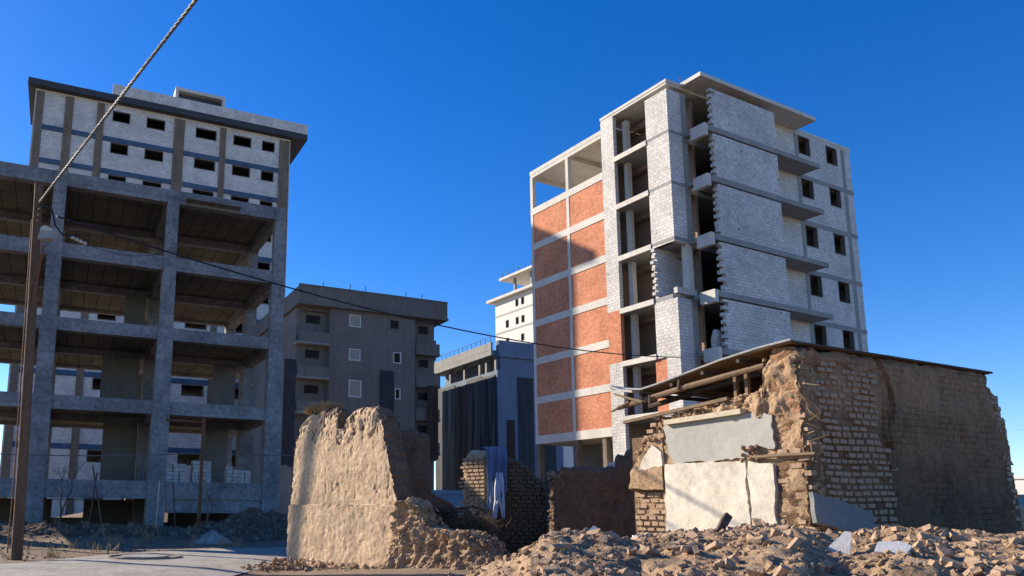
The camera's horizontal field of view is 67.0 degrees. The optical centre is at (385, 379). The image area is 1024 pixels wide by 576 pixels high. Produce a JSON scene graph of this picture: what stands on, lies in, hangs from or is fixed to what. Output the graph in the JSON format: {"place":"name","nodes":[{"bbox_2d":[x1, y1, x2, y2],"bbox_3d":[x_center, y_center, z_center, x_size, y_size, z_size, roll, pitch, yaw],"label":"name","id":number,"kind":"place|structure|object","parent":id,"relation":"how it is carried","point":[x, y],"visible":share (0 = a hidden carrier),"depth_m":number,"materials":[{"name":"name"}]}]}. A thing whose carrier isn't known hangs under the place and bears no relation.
{"place":"outdoors","nodes":[
{"label":"outdoors","id":0,"kind":"place"},
{"bbox_2d":[62,512,167,521],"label":"earth bank","id":1,"kind":"structure","parent":0,"point":[81,515],"depth_m":54.65,"materials":[{"name":"beige soil"}]},
{"bbox_2d":[0,547,286,575],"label":"road","id":2,"kind":"structure","parent":0,"point":[214,562],"depth_m":18.00,"materials":[{"name":"grey asphalt"}]},
{"bbox_2d":[107,554,181,559],"bbox_3d":[-6.553,4.841,20.669,1.967,0.070,1.966,1,-10,0],"label":"manhole cover","id":3,"kind":"object","parent":2,"relation":"on","point":[142,556],"visible":0.91,"depth_m":20.29,"materials":[{"name":"grey metal"}]},
{"bbox_2d":[240,557,379,571],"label":"rubble pieces","id":4,"kind":"object","parent":2,"relation":"on","point":[285,564],"visible":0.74,"depth_m":17.64,"materials":[{"name":"stone"}]},
{"bbox_2d":[0,531,549,575],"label":"earth","id":5,"kind":"structure","parent":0,"point":[130,542],"depth_m":24.54,"materials":[{"name":"soil"}]},
{"bbox_2d":[47,462,85,526],"bbox_3d":[-13.378,5.031,31.323,1.574,3.284,1.223,1,-10,0],"label":"bare sapling","id":6,"kind":"object","parent":5,"relation":"on","point":[61,513],"visible":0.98,"depth_m":31.24,"materials":[{"name":"brown plant"}]},
{"bbox_2d":[88,473,97,522],"bbox_3d":[-12.531,5.442,32.322,0.327,2.906,0.068,1,-10,0],"label":"stake","id":7,"kind":"object","parent":5,"relation":"on","point":[92,499],"visible":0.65,"depth_m":32.35,"materials":[{"name":"brown wood"}]},
{"bbox_2d":[92,465,101,523],"bbox_3d":[-12.020,5.200,31.756,0.791,3.215,0.068,1,-10,0],"label":"stake","id":8,"kind":"object","parent":5,"relation":"on","point":[97,494],"visible":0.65,"depth_m":31.80,"materials":[{"name":"brown wood"}]},
{"bbox_2d":[0,516,242,559],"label":"dry weeds","id":9,"kind":"object","parent":5,"relation":"on","point":[50,554],"visible":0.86,"depth_m":27.61,"materials":[{"name":"brown plant"}]},
{"bbox_2d":[0,507,287,541],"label":"debris berm","id":10,"kind":"structure","parent":5,"relation":"on","point":[37,529],"depth_m":30.94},
{"bbox_2d":[172,483,175,526],"bbox_3d":[-9.096,5.744,32.683,0.331,2.507,0.068,1,-10,0],"label":"stake","id":11,"kind":"object","parent":5,"relation":"on","point":[174,506],"visible":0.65,"depth_m":32.71,"materials":[{"name":"brown wood"}]},
{"bbox_2d":[0,509,370,574],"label":"rubble pieces","id":12,"kind":"object","parent":5,"relation":"on","point":[208,525],"visible":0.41,"depth_m":30.37,"materials":[{"name":"brown stone"}]},
{"bbox_2d":[166,418,205,526],"bbox_3d":[-8.546,4.253,31.923,1.708,5.301,0.150,1,-10,0],"label":"rusty post","id":13,"kind":"object","parent":5,"relation":"on","point":[203,421],"visible":0.85,"depth_m":32.01,"materials":[{"name":"metal"}]},
{"bbox_2d":[0,453,294,455],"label":"fence wire","id":14,"kind":"object","parent":13,"relation":"attached to","point":[151,454],"visible":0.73,"depth_m":31.89,"materials":[{"name":"grey metal"}]},
{"bbox_2d":[192,530,230,543],"bbox_3d":[-6.660,6.052,29.176,1.615,0.500,1.339,1,-10,0],"label":"sand pile","id":15,"kind":"object","parent":5,"relation":"on","point":[211,537],"visible":0.94,"depth_m":28.84,"materials":[{"name":"grey sand"}]},
{"bbox_2d":[187,465,236,524],"bbox_3d":[-7.074,5.188,32.066,2.543,3.165,1.475,9,-13,-42],"label":"bare sapling","id":16,"kind":"object","parent":5,"relation":"on","point":[208,496],"visible":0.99,"depth_m":32.11,"materials":[{"name":"grey plant"}]},
{"bbox_2d":[401,429,457,527],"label":"return wall","id":17,"kind":"structure","parent":5,"relation":"on","point":[416,446],"depth_m":20.19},
{"bbox_2d":[433,504,496,528],"bbox_3d":[1.357,3.629,18.505,2.671,1.698,1.538,1,-10,-5],"label":"timber debris","id":18,"kind":"object","parent":5,"relation":"on","point":[445,512],"visible":0.33,"depth_m":18.36,"materials":[{"name":"brown wood"}]},
{"bbox_2d":[443,507,510,539],"bbox_3d":[2.036,3.460,17.959,1.721,1.050,1.344,3,-10,-16],"label":"dry bush","id":19,"kind":"object","parent":5,"relation":"on","point":[470,523],"visible":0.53,"depth_m":17.83,"materials":[{"name":"brown plant"}]},
{"bbox_2d":[458,450,497,546],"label":"brick pier","id":20,"kind":"structure","parent":5,"relation":"on","point":[475,479],"depth_m":21.64,"materials":[{"name":"brick"}]},
{"bbox_2d":[482,446,506,517],"bbox_3d":[3.078,2.875,21.210,0.639,1.995,0.884,3,-10,-12],"label":"tarpaulin","id":21,"kind":"object","parent":20,"relation":"hanging from","point":[496,456],"visible":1,"depth_m":21.12,"materials":[{"name":"blue plastic"}]},
{"bbox_2d":[496,456,549,557],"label":"brick garden wall","id":22,"kind":"structure","parent":5,"relation":"on","point":[525,501],"depth_m":21.40,"materials":[{"name":"brown brick"}]},
{"bbox_2d":[547,448,635,537],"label":"yard wall","id":23,"kind":"structure","parent":5,"relation":"on","point":[601,498],"depth_m":19.75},
{"bbox_2d":[546,468,563,487],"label":"broken bricks","id":24,"kind":"object","parent":23,"relation":"on","point":[550,474],"visible":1,"depth_m":19.80,"materials":[{"name":"brick"}]},
{"bbox_2d":[608,339,1023,534],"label":"ruined house","id":25,"kind":"structure","parent":5,"relation":"on","point":[777,432],"depth_m":13.28,"materials":[{"name":"brick"}]},
{"bbox_2d":[0,0,1023,489],"label":"sky","id":26,"kind":"structure","parent":0,"point":[429,122],"materials":[{"name":"blue"}]},
{"bbox_2d":[1014,477,1023,494],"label":"building","id":27,"kind":"structure","parent":0,"point":[1019,484],"depth_m":165.76,"materials":[{"name":"concrete"}]},
{"bbox_2d":[1018,494,1023,504],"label":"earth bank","id":28,"kind":"structure","parent":0,"point":[1021,500],"depth_m":58.14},
{"label":"ground","id":29,"kind":"structure","parent":0,"visible":0},
{"bbox_2d":[7,183,56,560],"bbox_3d":[-9.842,-0.358,21.119,1.084,10.958,0.539,-9,-13,43],"label":"utility pole","id":30,"kind":"object","parent":29,"relation":"on","point":[39,232],"visible":0.92,"depth_m":21.19,"materials":[{"name":"metal"}]},
{"bbox_2d":[40,204,79,236],"bbox_3d":[-9.441,-4.594,21.978,1.138,0.955,0.276,4,-10,-18],"label":"drop wire","id":31,"kind":"object","parent":30,"relation":"attached to","point":[54,221],"visible":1,"depth_m":21.88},
{"bbox_2d":[65,233,168,255],"bbox_3d":[-10.119,-5.391,30.183,0.130,5.121,16.053,2,-10,-6],"label":"insulator line","id":32,"kind":"object","parent":30,"relation":"attached to","point":[77,239],"visible":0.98,"depth_m":23.89,"materials":[{"name":"rubber"}]},
{"bbox_2d":[38,0,197,202],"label":"twisted cable","id":33,"kind":"object","parent":30,"relation":"attached to","point":[162,42],"visible":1,"depth_m":16.08,"materials":[{"name":"grey metal"}]},
{"bbox_2d":[57,215,680,357],"bbox_3d":[3.945,-2.682,33.350,35.465,1.436,0.052,9,-13,-40],"label":"overhead wire","id":34,"kind":"object","parent":30,"relation":"attached to","point":[331,298],"visible":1,"depth_m":27.80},
{"bbox_2d":[0,161,285,527],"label":"frame building","id":35,"kind":"structure","parent":29,"relation":"on","point":[142,354],"depth_m":40.77,"materials":[{"name":"concrete"}]},
{"bbox_2d":[166,463,185,481],"bbox_3d":[-11.059,4.958,39.854,1.028,1.015,0.606,5,-10,-23],"label":"block stack","id":36,"kind":"object","parent":35,"relation":"on","point":[175,472],"visible":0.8,"depth_m":39.63,"materials":[{"name":"grey concrete"}]},
{"bbox_2d":[190,460,210,481],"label":"block stack","id":37,"kind":"object","parent":35,"relation":"on","point":[195,466],"visible":0.7,"depth_m":40.25,"materials":[{"name":"grey concrete"}]},
{"bbox_2d":[224,466,250,482],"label":"block stack","id":38,"kind":"object","parent":35,"relation":"on","point":[242,476],"visible":0.79,"depth_m":41.46,"materials":[{"name":"grey concrete"}]},
{"bbox_2d":[0,77,307,516],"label":"block tower","id":39,"kind":"structure","parent":29,"relation":"on","point":[191,141],"depth_m":93.54,"materials":[{"name":"concrete"}]},
{"bbox_2d":[86,450,100,462],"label":"window frame","id":40,"kind":"structure","parent":39,"relation":"in","point":[87,450],"depth_m":86.14,"materials":[{"name":"concrete"}]},
{"bbox_2d":[108,174,125,181],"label":"window frame","id":41,"kind":"structure","parent":39,"relation":"in","point":[108,174],"depth_m":92.01,"materials":[{"name":"concrete"}]},
{"bbox_2d":[110,142,127,155],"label":"window frame","id":42,"kind":"structure","parent":39,"relation":"in","point":[110,142],"depth_m":92.69,"materials":[{"name":"concrete"}]},
{"bbox_2d":[112,110,130,123],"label":"window frame","id":43,"kind":"structure","parent":39,"relation":"in","point":[113,110],"depth_m":93.30,"materials":[{"name":"concrete"}]},
{"bbox_2d":[142,180,161,187],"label":"window frame","id":44,"kind":"structure","parent":39,"relation":"in","point":[143,180],"depth_m":93.62,"materials":[{"name":"concrete"}]},
{"bbox_2d":[144,148,163,161],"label":"window frame","id":45,"kind":"structure","parent":39,"relation":"in","point":[145,148],"depth_m":94.24,"materials":[{"name":"concrete"}]},
{"bbox_2d":[146,117,165,130],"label":"window frame","id":46,"kind":"structure","parent":39,"relation":"in","point":[147,117],"depth_m":94.93,"materials":[{"name":"concrete"}]},
{"bbox_2d":[177,453,199,465],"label":"window frame","id":47,"kind":"structure","parent":39,"relation":"in","point":[177,453],"depth_m":90.63,"materials":[{"name":"concrete"}]},
{"bbox_2d":[181,384,203,396],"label":"window frame","id":48,"kind":"structure","parent":39,"relation":"in","point":[181,384],"depth_m":91.81,"materials":[{"name":"concrete"}]},
{"bbox_2d":[192,188,213,196],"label":"window frame","id":49,"kind":"structure","parent":39,"relation":"in","point":[192,188],"depth_m":96.10,"materials":[{"name":"concrete"}]},
{"bbox_2d":[194,158,214,171],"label":"window frame","id":50,"kind":"structure","parent":39,"relation":"in","point":[194,158],"depth_m":96.66,"materials":[{"name":"concrete"}]},
{"bbox_2d":[195,127,216,140],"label":"window frame","id":51,"kind":"structure","parent":39,"relation":"in","point":[196,127],"depth_m":97.40,"materials":[{"name":"concrete"}]},
{"bbox_2d":[230,195,248,202],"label":"window frame","id":52,"kind":"structure","parent":39,"relation":"in","point":[231,195],"depth_m":97.88,"materials":[{"name":"concrete"}]},
{"bbox_2d":[232,165,249,177],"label":"window frame","id":53,"kind":"structure","parent":39,"relation":"in","point":[232,165],"depth_m":98.45,"materials":[{"name":"concrete"}]},
{"bbox_2d":[233,135,251,147],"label":"window frame","id":54,"kind":"structure","parent":39,"relation":"in","point":[250,139],"depth_m":99.17,"materials":[{"name":"concrete"}]},
{"bbox_2d":[261,170,273,181],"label":"window frame","id":55,"kind":"structure","parent":39,"relation":"in","point":[261,170],"depth_m":99.95,"materials":[{"name":"concrete"}]},
{"bbox_2d":[262,140,274,152],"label":"window frame","id":56,"kind":"structure","parent":39,"relation":"in","point":[262,140],"depth_m":100.56,"materials":[{"name":"concrete"}]},
{"bbox_2d":[155,481,159,526],"bbox_3d":[-9.790,5.654,32.494,0.114,2.601,0.068,1,-10,0],"label":"stake","id":57,"kind":"object","parent":29,"relation":"on","point":[157,503],"visible":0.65,"depth_m":32.52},
{"bbox_2d":[235,281,448,515],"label":"apartment block","id":58,"kind":"structure","parent":29,"relation":"on","point":[353,358],"depth_m":70.35,"materials":[{"name":"grey paint"}]},
{"bbox_2d":[303,384,319,394],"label":"window","id":59,"kind":"structure","parent":58,"relation":"in","point":[310,389],"depth_m":68.73,"materials":[{"name":"glass"}]},
{"bbox_2d":[304,348,319,359],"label":"window","id":60,"kind":"structure","parent":58,"relation":"in","point":[314,354],"depth_m":69.27,"materials":[{"name":"glass"}]},
{"bbox_2d":[305,314,320,324],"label":"window","id":61,"kind":"structure","parent":58,"relation":"in","point":[312,319],"depth_m":69.80,"materials":[{"name":"glass"}]},
{"bbox_2d":[349,314,360,327],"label":"window","id":62,"kind":"structure","parent":58,"relation":"in","point":[354,320],"depth_m":70.46,"materials":[{"name":"grey paint"}]},
{"bbox_2d":[349,348,360,360],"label":"window","id":63,"kind":"structure","parent":58,"relation":"in","point":[354,354],"depth_m":69.93,"materials":[{"name":"grey paint"}]},
{"bbox_2d":[348,380,361,397],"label":"window","id":64,"kind":"structure","parent":58,"relation":"in","point":[354,385],"depth_m":69.46,"materials":[{"name":"grey paint"}]},
{"bbox_2d":[389,319,399,329],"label":"window","id":65,"kind":"structure","parent":58,"relation":"in","point":[394,324],"depth_m":72.03,"materials":[{"name":"glass"}]},
{"bbox_2d":[393,352,400,363],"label":"window","id":66,"kind":"structure","parent":58,"relation":"in","point":[396,355],"depth_m":71.61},
{"bbox_2d":[395,388,400,399],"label":"window","id":67,"kind":"structure","parent":58,"relation":"in","point":[397,390],"depth_m":71.07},
{"bbox_2d":[417,391,426,401],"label":"window","id":68,"kind":"structure","parent":58,"relation":"in","point":[421,395],"depth_m":72.84,"materials":[{"name":"glass"}]},
{"bbox_2d":[417,424,426,432],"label":"window","id":69,"kind":"structure","parent":58,"relation":"in","point":[420,428],"depth_m":72.36,"materials":[{"name":"glass"}]},
{"bbox_2d":[417,325,428,335],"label":"window","id":70,"kind":"structure","parent":58,"relation":"in","point":[421,330],"depth_m":73.97,"materials":[{"name":"glass"}]},
{"bbox_2d":[417,358,428,368],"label":"window","id":71,"kind":"structure","parent":58,"relation":"in","point":[421,363],"depth_m":73.43,"materials":[{"name":"glass"}]},
{"bbox_2d":[287,406,414,568],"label":"mud wall","id":72,"kind":"structure","parent":29,"relation":"on","point":[351,483],"depth_m":18.38,"materials":[{"name":"soil"}]},
{"bbox_2d":[302,398,347,415],"bbox_3d":[-1.677,0.706,20.075,1.062,0.435,1.499,4,-10,-20],"label":"dry grass tuft","id":73,"kind":"object","parent":72,"relation":"on","point":[318,407],"visible":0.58,"depth_m":19.80,"materials":[{"name":"brown plant"}]},
{"bbox_2d":[379,497,510,570],"bbox_3d":[1.226,3.403,15.667,1.130,1.954,3.371,8,-12,-39],"label":"mud lump","id":74,"kind":"object","parent":29,"relation":"on","point":[421,538],"visible":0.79,"depth_m":15.84,"materials":[{"name":"soil"}]},
{"bbox_2d":[431,490,463,514],"bbox_3d":[2.297,6.782,37.764,3.800,2.500,0.510,2,-10,-6],"label":"concrete barrier","id":75,"kind":"object","parent":29,"relation":"on","point":[453,497],"visible":0.07,"depth_m":37.82,"materials":[{"name":"grey concrete"}]},
{"bbox_2d":[434,337,563,519],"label":"rendered building","id":76,"kind":"structure","parent":29,"relation":"on","point":[486,394],"depth_m":95.35,"materials":[{"name":"paint"}]},
{"bbox_2d":[486,263,573,467],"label":"white building","id":77,"kind":"structure","parent":29,"relation":"on","point":[514,314],"depth_m":137.53,"materials":[{"name":"paint"}]},
{"bbox_2d":[530,71,868,500],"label":"brick block building","id":78,"kind":"structure","parent":29,"relation":"on","point":[698,219],"depth_m":50.60,"materials":[{"name":"concrete"}]},
{"bbox_2d":[797,135,810,156],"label":"window frame","id":79,"kind":"structure","parent":78,"relation":"in","point":[807,143],"depth_m":54.40,"materials":[{"name":"concrete"}]},
{"bbox_2d":[801,178,814,199],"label":"window frame","id":80,"kind":"structure","parent":78,"relation":"in","point":[811,189],"depth_m":53.88,"materials":[{"name":"concrete"}]},
{"bbox_2d":[805,224,818,248],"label":"window frame","id":81,"kind":"structure","parent":78,"relation":"in","point":[815,234],"depth_m":53.27,"materials":[{"name":"concrete"}]},
{"bbox_2d":[809,274,822,297],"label":"window frame","id":82,"kind":"structure","parent":78,"relation":"in","point":[819,279],"depth_m":52.67,"materials":[{"name":"concrete"}]},
{"bbox_2d":[813,324,827,345],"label":"window frame","id":83,"kind":"structure","parent":78,"relation":"in","point":[823,328],"depth_m":52.13,"materials":[{"name":"concrete"}]},
{"bbox_2d":[825,145,837,166],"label":"window frame","id":84,"kind":"structure","parent":78,"relation":"in","point":[834,153],"depth_m":55.89,"materials":[{"name":"concrete"}]},
{"bbox_2d":[829,188,841,208],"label":"window frame","id":85,"kind":"structure","parent":78,"relation":"in","point":[838,195],"depth_m":55.37,"materials":[{"name":"concrete"}]},
{"bbox_2d":[833,233,845,255],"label":"window frame","id":86,"kind":"structure","parent":78,"relation":"in","point":[842,238],"depth_m":54.76,"materials":[{"name":"concrete"}]},
{"bbox_2d":[838,281,850,303],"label":"window frame","id":87,"kind":"structure","parent":78,"relation":"in","point":[847,290],"depth_m":54.16,"materials":[{"name":"concrete"}]},
{"bbox_2d":[842,330,854,349],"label":"window frame","id":88,"kind":"structure","parent":78,"relation":"in","point":[851,334],"depth_m":53.62,"materials":[{"name":"concrete"}]},
{"bbox_2d":[466,524,1023,575],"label":"rubble heap","id":89,"kind":"object","parent":29,"relation":"on","point":[641,563],"visible":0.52,"depth_m":8.40,"materials":[{"name":"brown stone"}]},
{"bbox_2d":[619,567,634,575],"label":"mud clod","id":90,"kind":"object","parent":89,"relation":"on","point":[626,571],"visible":1,"depth_m":7.55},
{"bbox_2d":[680,545,690,552],"bbox_3d":[3.375,1.899,8.501,0.174,0.084,0.094,19,-32,-32],"label":"mud block","id":91,"kind":"object","parent":89,"relation":"on","point":[685,548],"depth_m":8.46,"materials":[{"name":"soil"}]},
{"bbox_2d":[715,512,732,531],"bbox_3d":[4.603,1.968,10.325,0.112,0.326,0.060,38,-28,6],"label":"wood scrap","id":92,"kind":"object","parent":89,"relation":"on","point":[725,519],"visible":0.8,"depth_m":10.31,"materials":[{"name":"grey wood"}]},
{"bbox_2d":[469,523,1023,575],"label":"rubble pieces","id":93,"kind":"object","parent":89,"relation":"on","point":[769,565],"visible":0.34,"depth_m":8.40,"materials":[{"name":"brown stone"}]},
{"bbox_2d":[527,518,1023,575],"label":"rubble bricks","id":94,"kind":"object","parent":89,"relation":"on","point":[974,569],"visible":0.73,"depth_m":8.36,"materials":[{"name":"brown brick"}]},
{"bbox_2d":[771,527,782,536],"bbox_3d":[4.534,1.787,8.733,0.217,0.112,0.119,26,-23,-5],"label":"mud block","id":95,"kind":"object","parent":89,"relation":"on","point":[775,532],"depth_m":8.71,"materials":[{"name":"soil"}]},
{"bbox_2d":[785,557,796,562],"bbox_3d":[4.067,1.837,7.616,0.102,0.104,0.160,1,-10,0],"label":"mud clod","id":96,"kind":"object","parent":89,"relation":"on","point":[794,559],"visible":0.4,"depth_m":7.56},
{"bbox_2d":[812,540,820,546],"bbox_3d":[5.013,1.917,8.846,0.068,0.090,0.113,3,-10,-13],"label":"mud clod","id":97,"kind":"object","parent":89,"relation":"on","point":[814,542],"visible":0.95,"depth_m":8.82,"materials":[{"name":"soil"}]},
{"bbox_2d":[814,568,824,575],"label":"mud clod","id":98,"kind":"object","parent":89,"relation":"on","point":[820,569],"visible":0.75,"depth_m":7.58,"materials":[{"name":"brown soil"}]},
{"bbox_2d":[826,531,851,554],"bbox_3d":[5.251,1.916,8.825,0.294,0.309,0.035,-2,-25,38],"label":"plaster shard","id":99,"kind":"object","parent":89,"relation":"on","point":[843,542],"visible":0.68,"depth_m":8.78,"materials":[{"name":"white paint"}]},
{"bbox_2d":[808,492,874,531],"bbox_3d":[6.945,2.079,11.512,1.334,0.471,0.070,16,-28,-20],"label":"concrete slab","id":100,"kind":"object","parent":89,"relation":"on","point":[835,514],"depth_m":11.42,"materials":[{"name":"grey concrete"}]},
{"bbox_2d":[870,530,879,542],"bbox_3d":[5.880,1.895,9.122,0.126,0.112,0.208,16,-26,51],"label":"mud block","id":101,"kind":"object","parent":89,"relation":"on","point":[875,537],"depth_m":9.06,"materials":[{"name":"soil"}]},
{"bbox_2d":[874,541,911,554],"bbox_3d":[5.399,1.804,8.069,0.341,0.040,0.210,2,34,31],"label":"plaster shard","id":102,"kind":"object","parent":89,"relation":"on","point":[891,546],"visible":0.85,"depth_m":8.07,"materials":[{"name":"white paint"}]},
{"bbox_2d":[936,545,953,558],"bbox_3d":[6.045,1.888,8.166,0.263,0.135,0.139,16,4,-17],"label":"mud block","id":103,"kind":"object","parent":89,"relation":"on","point":[945,552],"depth_m":8.12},
{"bbox_2d":[1019,504,1023,527],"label":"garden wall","id":104,"kind":"structure","parent":29,"relation":"on","point":[1022,513],"depth_m":25.15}
]}

